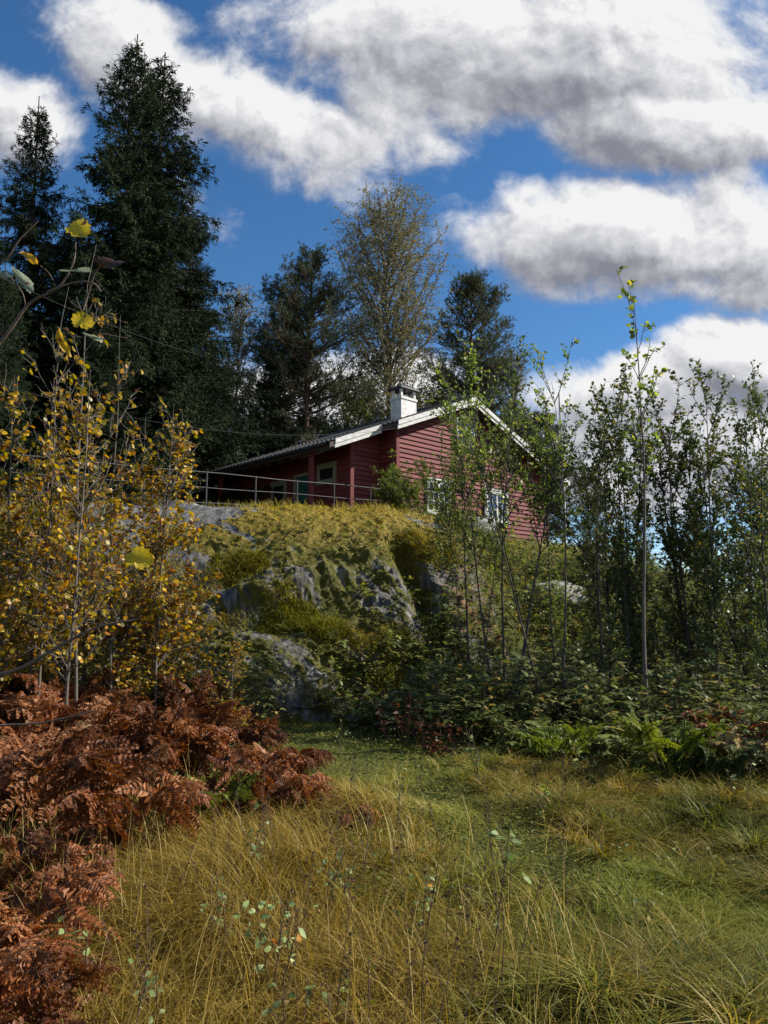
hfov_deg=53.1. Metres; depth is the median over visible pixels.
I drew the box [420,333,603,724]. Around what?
alder sapling
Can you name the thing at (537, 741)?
fern
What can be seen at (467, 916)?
dead stalk
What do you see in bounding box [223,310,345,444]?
pine tree
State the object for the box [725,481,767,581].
leafy tree
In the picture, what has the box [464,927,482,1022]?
dead stalk
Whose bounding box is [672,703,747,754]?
bracken fern
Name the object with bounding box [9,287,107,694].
aspen sapling
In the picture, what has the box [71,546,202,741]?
aspen sapling
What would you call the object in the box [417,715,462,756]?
shrub seedling
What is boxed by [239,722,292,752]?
bracken fern
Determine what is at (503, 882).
dead stalk
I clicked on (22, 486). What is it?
aspen sapling
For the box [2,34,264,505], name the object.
spruce tree
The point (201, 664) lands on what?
aspen sapling
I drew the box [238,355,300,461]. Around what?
spruce tree
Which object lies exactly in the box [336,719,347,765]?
seedling
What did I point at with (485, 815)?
dead stalk
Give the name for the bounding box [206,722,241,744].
bracken fern
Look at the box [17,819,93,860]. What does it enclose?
bracken fern
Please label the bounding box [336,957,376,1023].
seedling
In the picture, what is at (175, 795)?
bracken fern
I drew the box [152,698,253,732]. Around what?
bracken fern
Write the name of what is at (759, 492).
leafy tree
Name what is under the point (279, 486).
window
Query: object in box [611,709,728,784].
fern
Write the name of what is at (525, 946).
dead stalk
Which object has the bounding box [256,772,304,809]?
bracken fern
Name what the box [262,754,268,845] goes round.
dead stalk
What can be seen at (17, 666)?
aspen sapling
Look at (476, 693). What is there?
undergrowth
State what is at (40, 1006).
bracken fern
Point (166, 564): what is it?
aspen sapling
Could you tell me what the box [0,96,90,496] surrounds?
spruce tree
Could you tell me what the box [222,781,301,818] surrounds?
bracken fern
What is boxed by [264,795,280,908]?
dead stalk
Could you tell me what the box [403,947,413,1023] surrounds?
dead stalk
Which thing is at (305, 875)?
dead stalk
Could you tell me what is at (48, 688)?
bracken fern
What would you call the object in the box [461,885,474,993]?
dead stalk
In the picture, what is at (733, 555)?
leafy tree
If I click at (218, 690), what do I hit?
bracken fern
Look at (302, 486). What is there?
door
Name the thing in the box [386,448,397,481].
sapling
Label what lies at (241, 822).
dead stalk
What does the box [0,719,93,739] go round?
fern
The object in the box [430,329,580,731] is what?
alder sapling
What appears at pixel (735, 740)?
fern
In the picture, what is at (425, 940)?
dead stalk
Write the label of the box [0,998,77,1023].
bracken fern
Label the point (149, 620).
aspen sapling
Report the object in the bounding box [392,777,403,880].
dead stalk
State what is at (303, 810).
dead stalk
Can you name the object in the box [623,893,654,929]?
seedling
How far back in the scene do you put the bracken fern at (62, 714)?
7.17 m
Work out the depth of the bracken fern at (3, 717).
7.43 m
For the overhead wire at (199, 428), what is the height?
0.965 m
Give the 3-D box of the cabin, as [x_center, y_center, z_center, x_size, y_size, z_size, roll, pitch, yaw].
[0.132,-1.099,29.336,11.725,6.170,8.563,7,-11,-43]
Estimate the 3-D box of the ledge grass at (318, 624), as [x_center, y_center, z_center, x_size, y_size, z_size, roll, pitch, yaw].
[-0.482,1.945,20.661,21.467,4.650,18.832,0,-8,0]
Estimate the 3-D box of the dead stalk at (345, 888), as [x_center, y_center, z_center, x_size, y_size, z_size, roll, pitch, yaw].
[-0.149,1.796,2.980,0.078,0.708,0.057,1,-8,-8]
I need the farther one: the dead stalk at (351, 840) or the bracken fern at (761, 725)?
the bracken fern at (761, 725)
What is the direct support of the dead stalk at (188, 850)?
on the ground at (386, 757)
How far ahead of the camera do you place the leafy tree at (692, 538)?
31.87 m
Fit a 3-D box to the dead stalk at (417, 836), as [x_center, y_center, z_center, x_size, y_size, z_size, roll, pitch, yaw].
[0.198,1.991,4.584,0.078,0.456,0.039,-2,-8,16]
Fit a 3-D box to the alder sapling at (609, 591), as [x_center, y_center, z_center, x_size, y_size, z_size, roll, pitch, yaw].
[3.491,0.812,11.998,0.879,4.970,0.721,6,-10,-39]
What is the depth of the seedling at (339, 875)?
4.05 m
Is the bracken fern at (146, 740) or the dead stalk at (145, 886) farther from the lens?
the bracken fern at (146, 740)
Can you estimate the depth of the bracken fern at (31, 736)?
6.22 m
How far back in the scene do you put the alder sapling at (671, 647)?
14.82 m
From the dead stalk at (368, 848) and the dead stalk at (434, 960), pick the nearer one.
the dead stalk at (434, 960)
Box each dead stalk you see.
[99,906,115,983]
[129,929,144,1023]
[134,850,146,912]
[136,927,155,1023]
[142,774,155,857]
[143,884,151,1012]
[170,845,193,924]
[185,835,201,906]
[209,806,217,870]
[225,768,241,854]
[226,837,233,913]
[235,789,246,867]
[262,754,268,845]
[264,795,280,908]
[284,888,293,971]
[291,944,298,1023]
[292,860,307,989]
[298,770,308,862]
[301,851,314,951]
[315,968,325,1023]
[318,814,338,875]
[320,798,350,900]
[332,805,342,909]
[336,877,355,1022]
[341,757,356,857]
[343,932,352,1023]
[345,804,355,889]
[349,755,365,874]
[363,816,371,890]
[365,753,372,864]
[367,810,377,912]
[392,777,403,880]
[395,834,406,942]
[396,777,402,864]
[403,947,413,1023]
[410,908,420,1020]
[411,806,422,878]
[418,775,447,882]
[420,922,451,1023]
[421,870,435,1023]
[438,884,470,1020]
[444,858,456,964]
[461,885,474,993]
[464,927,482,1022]
[465,836,473,938]
[470,816,484,894]
[479,803,488,921]
[482,778,491,855]
[483,801,500,942]
[487,802,491,877]
[489,909,501,1023]
[493,860,505,1007]
[500,794,507,829]
[505,789,514,899]
[517,837,552,972]
[523,940,532,1023]
[529,761,538,876]
[549,825,564,940]
[555,821,569,927]
[559,750,569,872]
[571,861,577,962]
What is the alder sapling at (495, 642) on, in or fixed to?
on the rock outcrop
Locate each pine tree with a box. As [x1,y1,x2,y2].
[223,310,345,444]
[232,240,386,449]
[411,266,535,434]
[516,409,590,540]
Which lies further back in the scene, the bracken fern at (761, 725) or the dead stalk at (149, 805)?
the bracken fern at (761, 725)
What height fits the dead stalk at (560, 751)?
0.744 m
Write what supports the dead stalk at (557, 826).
on the ground at (386, 757)
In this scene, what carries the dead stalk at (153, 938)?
on the ground at (386, 757)
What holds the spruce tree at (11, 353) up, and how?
on the ground at (386, 757)
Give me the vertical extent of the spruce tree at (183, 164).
22.390 m
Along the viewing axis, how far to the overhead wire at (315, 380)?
29.11 m
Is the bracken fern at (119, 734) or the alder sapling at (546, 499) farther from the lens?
the alder sapling at (546, 499)
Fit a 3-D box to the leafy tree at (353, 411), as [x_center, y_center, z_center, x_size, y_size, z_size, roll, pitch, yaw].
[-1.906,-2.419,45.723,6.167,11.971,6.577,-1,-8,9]
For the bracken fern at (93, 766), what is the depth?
5.17 m
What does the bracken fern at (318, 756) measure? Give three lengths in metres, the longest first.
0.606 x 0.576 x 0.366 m
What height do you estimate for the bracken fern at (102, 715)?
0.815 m
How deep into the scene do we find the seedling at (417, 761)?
6.95 m
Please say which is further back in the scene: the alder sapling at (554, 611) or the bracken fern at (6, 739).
the alder sapling at (554, 611)
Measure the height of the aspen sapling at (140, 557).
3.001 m
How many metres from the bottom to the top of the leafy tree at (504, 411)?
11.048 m
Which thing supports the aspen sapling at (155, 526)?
on the ground at (386, 757)
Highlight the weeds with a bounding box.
[44,731,766,1023]
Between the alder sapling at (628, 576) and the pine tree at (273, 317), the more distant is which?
the pine tree at (273, 317)
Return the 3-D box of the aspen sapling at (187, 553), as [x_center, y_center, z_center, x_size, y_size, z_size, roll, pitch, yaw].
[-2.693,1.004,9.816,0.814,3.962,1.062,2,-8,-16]
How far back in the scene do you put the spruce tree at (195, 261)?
34.29 m
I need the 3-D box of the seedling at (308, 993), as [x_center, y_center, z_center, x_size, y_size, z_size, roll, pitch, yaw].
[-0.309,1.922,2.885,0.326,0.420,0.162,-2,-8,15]
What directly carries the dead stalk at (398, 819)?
on the ground at (386, 757)
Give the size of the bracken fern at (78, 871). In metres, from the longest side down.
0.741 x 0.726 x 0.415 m
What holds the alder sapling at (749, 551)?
on the ground at (386, 757)
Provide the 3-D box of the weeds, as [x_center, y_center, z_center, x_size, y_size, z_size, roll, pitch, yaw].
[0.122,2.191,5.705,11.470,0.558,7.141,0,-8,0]
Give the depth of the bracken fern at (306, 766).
7.03 m
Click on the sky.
(560, 145)
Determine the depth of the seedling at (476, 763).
6.80 m
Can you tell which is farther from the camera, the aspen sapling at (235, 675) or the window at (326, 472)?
the window at (326, 472)
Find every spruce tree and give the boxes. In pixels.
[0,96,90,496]
[0,181,61,490]
[0,266,52,499]
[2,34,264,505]
[8,52,293,506]
[15,296,156,504]
[19,207,95,379]
[125,357,225,506]
[174,205,245,491]
[237,422,260,455]
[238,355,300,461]
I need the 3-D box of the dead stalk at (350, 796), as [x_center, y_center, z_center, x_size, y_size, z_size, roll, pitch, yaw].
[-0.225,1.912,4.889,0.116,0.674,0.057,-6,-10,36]
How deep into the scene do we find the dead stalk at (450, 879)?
3.59 m
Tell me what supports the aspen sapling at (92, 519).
on the ground at (386, 757)
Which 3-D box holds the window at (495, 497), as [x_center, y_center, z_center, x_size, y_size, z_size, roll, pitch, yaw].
[4.078,-0.209,27.636,1.310,1.205,0.110,7,-11,-43]
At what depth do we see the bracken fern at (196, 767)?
6.76 m
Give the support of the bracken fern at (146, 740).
on the ground at (386, 757)
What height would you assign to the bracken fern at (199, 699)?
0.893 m
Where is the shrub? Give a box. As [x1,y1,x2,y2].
[368,457,448,515]
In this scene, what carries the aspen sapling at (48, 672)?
on the ground at (386, 757)
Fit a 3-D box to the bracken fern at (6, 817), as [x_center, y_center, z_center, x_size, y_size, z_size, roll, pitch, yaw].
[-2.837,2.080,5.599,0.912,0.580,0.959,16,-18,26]
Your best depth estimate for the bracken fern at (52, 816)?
5.24 m
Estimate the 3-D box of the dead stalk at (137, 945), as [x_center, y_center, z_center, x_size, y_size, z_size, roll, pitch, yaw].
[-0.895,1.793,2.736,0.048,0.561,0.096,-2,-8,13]
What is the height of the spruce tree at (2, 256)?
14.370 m
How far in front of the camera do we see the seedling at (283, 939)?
3.30 m
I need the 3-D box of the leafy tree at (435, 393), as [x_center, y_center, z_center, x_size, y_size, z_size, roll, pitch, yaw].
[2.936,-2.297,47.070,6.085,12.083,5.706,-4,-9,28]
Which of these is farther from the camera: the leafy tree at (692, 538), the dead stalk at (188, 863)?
the leafy tree at (692, 538)
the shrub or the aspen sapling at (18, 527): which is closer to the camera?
the aspen sapling at (18, 527)
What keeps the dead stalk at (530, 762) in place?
on the ground at (386, 757)
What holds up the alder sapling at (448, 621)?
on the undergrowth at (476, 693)
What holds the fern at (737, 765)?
on the ground at (386, 757)
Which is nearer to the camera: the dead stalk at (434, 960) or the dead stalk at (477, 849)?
the dead stalk at (434, 960)
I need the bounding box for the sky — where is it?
[0,0,767,598]
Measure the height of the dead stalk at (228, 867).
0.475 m
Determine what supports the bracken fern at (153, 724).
on the ground at (386, 757)
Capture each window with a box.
[270,480,286,506]
[315,461,336,485]
[425,477,451,513]
[455,418,476,450]
[486,489,509,523]
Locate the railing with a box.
[10,454,387,505]
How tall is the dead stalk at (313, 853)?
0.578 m
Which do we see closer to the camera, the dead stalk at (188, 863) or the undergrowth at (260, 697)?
the dead stalk at (188, 863)
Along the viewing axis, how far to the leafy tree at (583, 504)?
33.21 m
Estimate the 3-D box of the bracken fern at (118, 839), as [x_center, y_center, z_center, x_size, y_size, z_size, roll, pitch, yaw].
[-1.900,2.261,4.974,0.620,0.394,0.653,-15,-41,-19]
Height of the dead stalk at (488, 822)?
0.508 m
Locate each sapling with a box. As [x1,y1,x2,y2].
[0,219,153,726]
[0,244,133,710]
[0,355,130,708]
[0,375,79,683]
[0,382,111,699]
[0,439,72,689]
[0,441,132,673]
[0,488,73,689]
[0,550,56,680]
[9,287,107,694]
[19,399,207,693]
[21,507,104,689]
[35,475,128,686]
[65,315,162,700]
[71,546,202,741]
[93,409,220,711]
[97,483,181,693]
[106,396,212,710]
[128,539,240,698]
[134,570,214,706]
[145,460,205,680]
[206,630,260,746]
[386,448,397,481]
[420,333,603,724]
[421,382,530,698]
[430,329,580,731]
[446,616,449,645]
[490,632,511,661]
[515,369,717,700]
[527,578,536,624]
[539,576,568,639]
[571,490,660,618]
[578,398,626,705]
[579,412,630,690]
[579,515,601,564]
[585,363,662,687]
[616,266,667,725]
[632,381,767,709]
[647,554,763,679]
[665,358,741,714]
[704,435,767,676]
[742,359,767,671]
[752,393,767,596]
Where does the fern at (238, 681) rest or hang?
on the ground at (386, 757)
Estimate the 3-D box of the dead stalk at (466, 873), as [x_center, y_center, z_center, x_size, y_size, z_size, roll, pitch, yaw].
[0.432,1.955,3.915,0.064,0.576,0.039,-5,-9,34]
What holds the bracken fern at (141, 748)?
on the ground at (386, 757)
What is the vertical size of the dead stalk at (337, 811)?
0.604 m
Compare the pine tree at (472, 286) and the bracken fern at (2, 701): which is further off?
the pine tree at (472, 286)
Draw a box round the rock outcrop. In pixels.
[0,500,513,724]
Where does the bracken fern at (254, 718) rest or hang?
on the ground at (386, 757)
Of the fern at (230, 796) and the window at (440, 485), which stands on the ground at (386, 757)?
the fern at (230, 796)
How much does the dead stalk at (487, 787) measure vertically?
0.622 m
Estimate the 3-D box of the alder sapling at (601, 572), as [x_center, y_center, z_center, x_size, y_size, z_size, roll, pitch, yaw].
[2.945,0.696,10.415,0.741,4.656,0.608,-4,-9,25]
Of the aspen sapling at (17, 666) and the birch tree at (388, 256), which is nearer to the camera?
the aspen sapling at (17, 666)
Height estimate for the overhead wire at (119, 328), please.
1.770 m
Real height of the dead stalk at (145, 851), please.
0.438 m
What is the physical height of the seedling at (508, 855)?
0.793 m
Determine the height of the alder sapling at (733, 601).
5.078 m
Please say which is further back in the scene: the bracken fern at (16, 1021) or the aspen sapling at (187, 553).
the aspen sapling at (187, 553)
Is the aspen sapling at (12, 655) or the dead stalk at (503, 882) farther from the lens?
the aspen sapling at (12, 655)
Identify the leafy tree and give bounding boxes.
[311,376,386,433]
[409,377,456,409]
[497,402,539,443]
[568,460,610,546]
[678,517,709,584]
[721,540,749,600]
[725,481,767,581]
[745,467,767,519]
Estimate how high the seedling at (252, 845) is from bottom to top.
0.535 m
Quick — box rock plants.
[231,512,485,720]
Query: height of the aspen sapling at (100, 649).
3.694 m
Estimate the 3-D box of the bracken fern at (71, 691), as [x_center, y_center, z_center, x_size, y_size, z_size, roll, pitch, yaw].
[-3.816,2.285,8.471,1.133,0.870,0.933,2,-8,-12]
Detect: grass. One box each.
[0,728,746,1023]
[10,497,758,709]
[107,740,767,1023]
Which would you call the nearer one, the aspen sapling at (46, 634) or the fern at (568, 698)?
the aspen sapling at (46, 634)
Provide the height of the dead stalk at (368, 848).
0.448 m
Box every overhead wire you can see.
[1,384,396,434]
[3,278,244,364]
[252,366,382,390]
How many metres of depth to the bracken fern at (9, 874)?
4.03 m
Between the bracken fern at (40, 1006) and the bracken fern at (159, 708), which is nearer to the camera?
the bracken fern at (40, 1006)
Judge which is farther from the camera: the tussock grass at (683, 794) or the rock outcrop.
the rock outcrop
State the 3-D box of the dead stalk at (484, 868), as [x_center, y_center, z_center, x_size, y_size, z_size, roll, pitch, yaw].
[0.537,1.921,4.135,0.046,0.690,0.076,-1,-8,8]
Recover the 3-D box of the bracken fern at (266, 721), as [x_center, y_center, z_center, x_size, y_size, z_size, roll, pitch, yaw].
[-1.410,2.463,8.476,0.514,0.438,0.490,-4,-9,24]
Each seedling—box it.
[50,915,89,1005]
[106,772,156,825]
[125,956,166,1023]
[199,870,235,963]
[233,880,317,1009]
[243,801,273,880]
[262,966,343,1023]
[318,838,356,919]
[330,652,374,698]
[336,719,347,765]
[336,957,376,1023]
[372,693,421,744]
[409,757,431,788]
[414,862,441,939]
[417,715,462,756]
[462,727,482,783]
[486,814,536,978]
[532,779,552,825]
[569,732,603,775]
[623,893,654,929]
[725,763,755,801]
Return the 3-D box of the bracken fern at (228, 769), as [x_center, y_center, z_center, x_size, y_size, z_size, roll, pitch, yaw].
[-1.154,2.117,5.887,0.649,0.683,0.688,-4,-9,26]
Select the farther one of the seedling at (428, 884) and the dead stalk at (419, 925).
the seedling at (428, 884)
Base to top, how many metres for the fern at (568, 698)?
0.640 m
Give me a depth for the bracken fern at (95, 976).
3.02 m
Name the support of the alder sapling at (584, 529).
on the ground at (386, 757)
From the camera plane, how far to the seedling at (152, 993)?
2.91 m
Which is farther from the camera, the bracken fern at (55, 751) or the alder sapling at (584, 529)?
the alder sapling at (584, 529)
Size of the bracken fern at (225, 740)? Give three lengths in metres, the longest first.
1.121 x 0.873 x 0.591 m
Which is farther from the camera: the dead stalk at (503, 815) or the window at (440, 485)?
the window at (440, 485)
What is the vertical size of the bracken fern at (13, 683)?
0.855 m
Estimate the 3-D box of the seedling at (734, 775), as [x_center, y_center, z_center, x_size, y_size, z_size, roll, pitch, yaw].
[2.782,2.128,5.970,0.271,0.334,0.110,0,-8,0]
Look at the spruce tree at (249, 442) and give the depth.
38.59 m
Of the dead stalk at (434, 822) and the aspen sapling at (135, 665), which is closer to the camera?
the dead stalk at (434, 822)
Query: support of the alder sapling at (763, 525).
on the ground at (386, 757)
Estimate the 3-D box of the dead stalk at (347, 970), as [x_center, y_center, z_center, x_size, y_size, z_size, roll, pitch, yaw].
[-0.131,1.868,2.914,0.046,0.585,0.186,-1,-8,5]
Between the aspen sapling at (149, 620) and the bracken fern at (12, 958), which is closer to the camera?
the bracken fern at (12, 958)
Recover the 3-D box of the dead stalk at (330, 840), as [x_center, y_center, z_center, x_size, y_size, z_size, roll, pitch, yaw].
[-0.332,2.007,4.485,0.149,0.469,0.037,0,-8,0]
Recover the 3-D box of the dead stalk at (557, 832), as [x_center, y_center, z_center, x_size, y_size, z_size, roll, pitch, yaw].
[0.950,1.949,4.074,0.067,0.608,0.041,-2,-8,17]
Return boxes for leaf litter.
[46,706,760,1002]
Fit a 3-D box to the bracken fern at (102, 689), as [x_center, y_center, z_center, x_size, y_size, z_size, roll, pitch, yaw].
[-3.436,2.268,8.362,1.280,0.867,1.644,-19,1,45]
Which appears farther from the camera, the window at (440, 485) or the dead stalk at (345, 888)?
the window at (440, 485)
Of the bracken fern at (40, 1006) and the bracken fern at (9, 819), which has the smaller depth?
the bracken fern at (40, 1006)
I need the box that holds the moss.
[0,498,509,724]
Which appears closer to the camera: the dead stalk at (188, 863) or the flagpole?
the dead stalk at (188, 863)
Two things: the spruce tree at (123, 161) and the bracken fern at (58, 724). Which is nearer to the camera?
the bracken fern at (58, 724)
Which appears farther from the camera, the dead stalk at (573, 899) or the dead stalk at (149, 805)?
the dead stalk at (149, 805)
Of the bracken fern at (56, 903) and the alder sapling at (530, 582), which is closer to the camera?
the bracken fern at (56, 903)
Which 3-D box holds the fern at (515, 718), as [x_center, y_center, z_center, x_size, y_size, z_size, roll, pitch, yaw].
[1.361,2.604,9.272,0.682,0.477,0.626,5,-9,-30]
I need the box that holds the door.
[293,472,307,505]
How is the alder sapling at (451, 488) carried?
on the ground at (386, 757)
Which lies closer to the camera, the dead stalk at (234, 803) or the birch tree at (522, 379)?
the dead stalk at (234, 803)
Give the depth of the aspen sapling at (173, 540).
8.97 m
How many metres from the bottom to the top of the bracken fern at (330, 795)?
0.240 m
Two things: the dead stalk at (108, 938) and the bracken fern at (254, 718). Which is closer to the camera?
the dead stalk at (108, 938)
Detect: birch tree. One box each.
[218,283,264,454]
[323,166,463,427]
[495,344,530,441]
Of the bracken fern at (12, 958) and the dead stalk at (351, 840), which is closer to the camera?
the bracken fern at (12, 958)
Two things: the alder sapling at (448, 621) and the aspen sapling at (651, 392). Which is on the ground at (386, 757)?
the aspen sapling at (651, 392)
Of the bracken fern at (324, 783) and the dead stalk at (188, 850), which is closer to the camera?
the dead stalk at (188, 850)
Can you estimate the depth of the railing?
19.79 m
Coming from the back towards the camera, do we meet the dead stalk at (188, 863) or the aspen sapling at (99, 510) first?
the aspen sapling at (99, 510)
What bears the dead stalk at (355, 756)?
on the ground at (386, 757)
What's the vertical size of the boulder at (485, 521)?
1.149 m
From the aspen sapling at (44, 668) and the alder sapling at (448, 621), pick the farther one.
the alder sapling at (448, 621)
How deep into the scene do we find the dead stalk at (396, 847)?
3.83 m
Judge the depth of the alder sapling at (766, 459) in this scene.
12.83 m
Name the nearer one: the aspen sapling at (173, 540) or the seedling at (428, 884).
the seedling at (428, 884)
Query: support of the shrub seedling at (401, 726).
on the ground at (386, 757)
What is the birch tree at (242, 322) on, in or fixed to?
on the ground at (386, 757)
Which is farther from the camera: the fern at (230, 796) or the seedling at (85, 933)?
the fern at (230, 796)
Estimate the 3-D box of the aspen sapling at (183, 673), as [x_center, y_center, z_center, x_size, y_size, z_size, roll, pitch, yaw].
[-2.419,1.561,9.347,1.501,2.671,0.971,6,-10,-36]
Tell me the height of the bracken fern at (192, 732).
0.807 m
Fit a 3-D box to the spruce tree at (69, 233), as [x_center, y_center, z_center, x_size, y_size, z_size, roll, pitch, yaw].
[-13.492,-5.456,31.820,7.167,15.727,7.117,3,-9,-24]
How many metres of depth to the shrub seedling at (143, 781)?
5.85 m
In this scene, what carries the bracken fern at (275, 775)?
on the ground at (386, 757)
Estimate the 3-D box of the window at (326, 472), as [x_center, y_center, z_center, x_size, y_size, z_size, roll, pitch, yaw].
[-1.872,-1.237,24.865,0.110,0.685,0.960,7,-11,-43]
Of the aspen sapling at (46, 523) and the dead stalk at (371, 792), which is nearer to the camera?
the dead stalk at (371, 792)
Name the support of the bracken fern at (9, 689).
on the ground at (386, 757)
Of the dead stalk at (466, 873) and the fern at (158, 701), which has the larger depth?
the fern at (158, 701)
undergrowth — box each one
[18,625,311,739]
[272,491,767,785]
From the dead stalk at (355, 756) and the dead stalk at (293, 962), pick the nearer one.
the dead stalk at (293, 962)
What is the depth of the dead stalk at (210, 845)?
4.22 m
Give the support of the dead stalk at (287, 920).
on the ground at (386, 757)
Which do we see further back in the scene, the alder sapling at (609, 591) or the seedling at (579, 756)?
the alder sapling at (609, 591)
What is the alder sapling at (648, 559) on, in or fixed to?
on the ground at (386, 757)
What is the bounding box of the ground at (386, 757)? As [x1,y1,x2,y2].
[22,543,767,1023]
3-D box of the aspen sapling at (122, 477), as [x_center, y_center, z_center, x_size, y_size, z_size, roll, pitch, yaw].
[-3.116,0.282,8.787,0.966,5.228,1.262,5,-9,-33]
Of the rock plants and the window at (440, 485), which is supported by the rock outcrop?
the rock plants
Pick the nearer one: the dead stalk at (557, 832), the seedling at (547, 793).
the dead stalk at (557, 832)
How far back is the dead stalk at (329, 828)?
4.16 m
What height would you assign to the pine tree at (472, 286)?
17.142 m
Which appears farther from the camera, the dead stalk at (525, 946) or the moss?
the moss
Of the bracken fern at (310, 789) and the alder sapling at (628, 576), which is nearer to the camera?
the bracken fern at (310, 789)
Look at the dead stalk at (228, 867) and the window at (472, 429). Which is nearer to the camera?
the dead stalk at (228, 867)
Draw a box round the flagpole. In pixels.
[558,392,566,545]
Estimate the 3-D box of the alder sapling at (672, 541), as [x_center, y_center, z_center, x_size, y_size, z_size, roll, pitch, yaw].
[3.551,0.528,11.711,2.863,5.463,1.581,0,-8,-2]
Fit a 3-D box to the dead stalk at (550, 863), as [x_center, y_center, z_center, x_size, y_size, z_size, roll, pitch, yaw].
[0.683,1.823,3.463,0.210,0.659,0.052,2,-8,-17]
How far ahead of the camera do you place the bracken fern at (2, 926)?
3.13 m
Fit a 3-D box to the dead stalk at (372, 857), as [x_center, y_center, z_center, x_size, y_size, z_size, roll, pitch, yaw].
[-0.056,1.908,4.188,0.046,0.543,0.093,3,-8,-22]
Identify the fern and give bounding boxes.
[0,672,42,698]
[0,675,81,700]
[0,685,94,743]
[0,688,156,741]
[0,693,97,733]
[0,694,31,720]
[0,698,118,742]
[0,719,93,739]
[0,722,108,828]
[0,727,179,833]
[0,731,119,828]
[0,734,131,764]
[0,753,20,814]
[0,767,54,826]
[0,773,89,836]
[0,810,131,867]
[0,816,37,832]
[0,824,68,901]
[0,841,118,945]
[0,862,70,932]
[0,868,126,975]
[0,891,20,935]
[0,929,52,1023]
[0,940,107,1023]
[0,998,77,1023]
[7,947,120,1011]
[9,671,162,741]
[9,1016,23,1023]
[10,682,82,710]
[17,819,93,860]
[21,733,62,743]
[49,771,214,861]
[53,657,132,704]
[82,738,144,751]
[88,825,135,859]
[94,722,134,738]
[107,710,238,779]
[110,735,184,801]
[116,683,195,712]
[118,734,200,787]
[126,695,222,783]
[129,694,211,723]
[142,736,215,779]
[151,673,247,693]
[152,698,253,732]
[153,669,220,726]
[160,680,240,708]
[167,768,262,819]
[192,722,316,771]
[197,770,285,813]
[198,743,282,819]
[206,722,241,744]
[207,746,304,797]
[216,747,261,766]
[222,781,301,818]
[230,715,280,746]
[237,769,335,808]
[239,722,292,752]
[242,710,264,728]
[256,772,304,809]
[278,772,332,801]
[294,759,314,776]
[298,747,335,772]
[302,789,363,815]
[338,803,384,828]
[468,707,531,745]
[509,717,605,767]
[557,685,636,724]
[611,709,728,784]
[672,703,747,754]
[679,743,767,781]
[695,717,767,758]
[705,726,767,779]
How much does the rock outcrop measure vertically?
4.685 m
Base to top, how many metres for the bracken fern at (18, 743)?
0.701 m
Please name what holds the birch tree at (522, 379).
on the ground at (386, 757)
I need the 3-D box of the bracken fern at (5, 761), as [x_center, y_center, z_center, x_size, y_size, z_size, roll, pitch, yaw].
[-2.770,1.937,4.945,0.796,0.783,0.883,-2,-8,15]
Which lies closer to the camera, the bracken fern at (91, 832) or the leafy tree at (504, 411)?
the bracken fern at (91, 832)
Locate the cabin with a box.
[197,384,569,543]
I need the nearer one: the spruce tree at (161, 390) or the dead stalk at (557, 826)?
the dead stalk at (557, 826)
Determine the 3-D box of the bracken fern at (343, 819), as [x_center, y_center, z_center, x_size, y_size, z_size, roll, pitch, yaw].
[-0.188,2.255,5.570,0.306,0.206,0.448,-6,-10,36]
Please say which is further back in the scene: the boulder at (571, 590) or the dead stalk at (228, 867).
the boulder at (571, 590)
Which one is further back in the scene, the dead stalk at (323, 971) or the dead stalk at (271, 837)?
the dead stalk at (271, 837)
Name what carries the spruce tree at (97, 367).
on the ground at (386, 757)
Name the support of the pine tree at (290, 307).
on the ground at (386, 757)
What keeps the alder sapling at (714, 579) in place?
on the ground at (386, 757)
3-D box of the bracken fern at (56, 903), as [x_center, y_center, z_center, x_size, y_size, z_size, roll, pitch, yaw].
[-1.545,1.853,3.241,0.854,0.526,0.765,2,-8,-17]
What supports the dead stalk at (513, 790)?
on the ground at (386, 757)
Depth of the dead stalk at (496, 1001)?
2.78 m
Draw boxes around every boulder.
[467,517,499,542]
[521,580,588,613]
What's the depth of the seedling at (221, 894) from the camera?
3.61 m
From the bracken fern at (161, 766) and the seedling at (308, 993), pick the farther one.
the bracken fern at (161, 766)
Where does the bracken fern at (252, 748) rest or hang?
on the ground at (386, 757)
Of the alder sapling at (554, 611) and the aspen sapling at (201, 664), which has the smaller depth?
the aspen sapling at (201, 664)

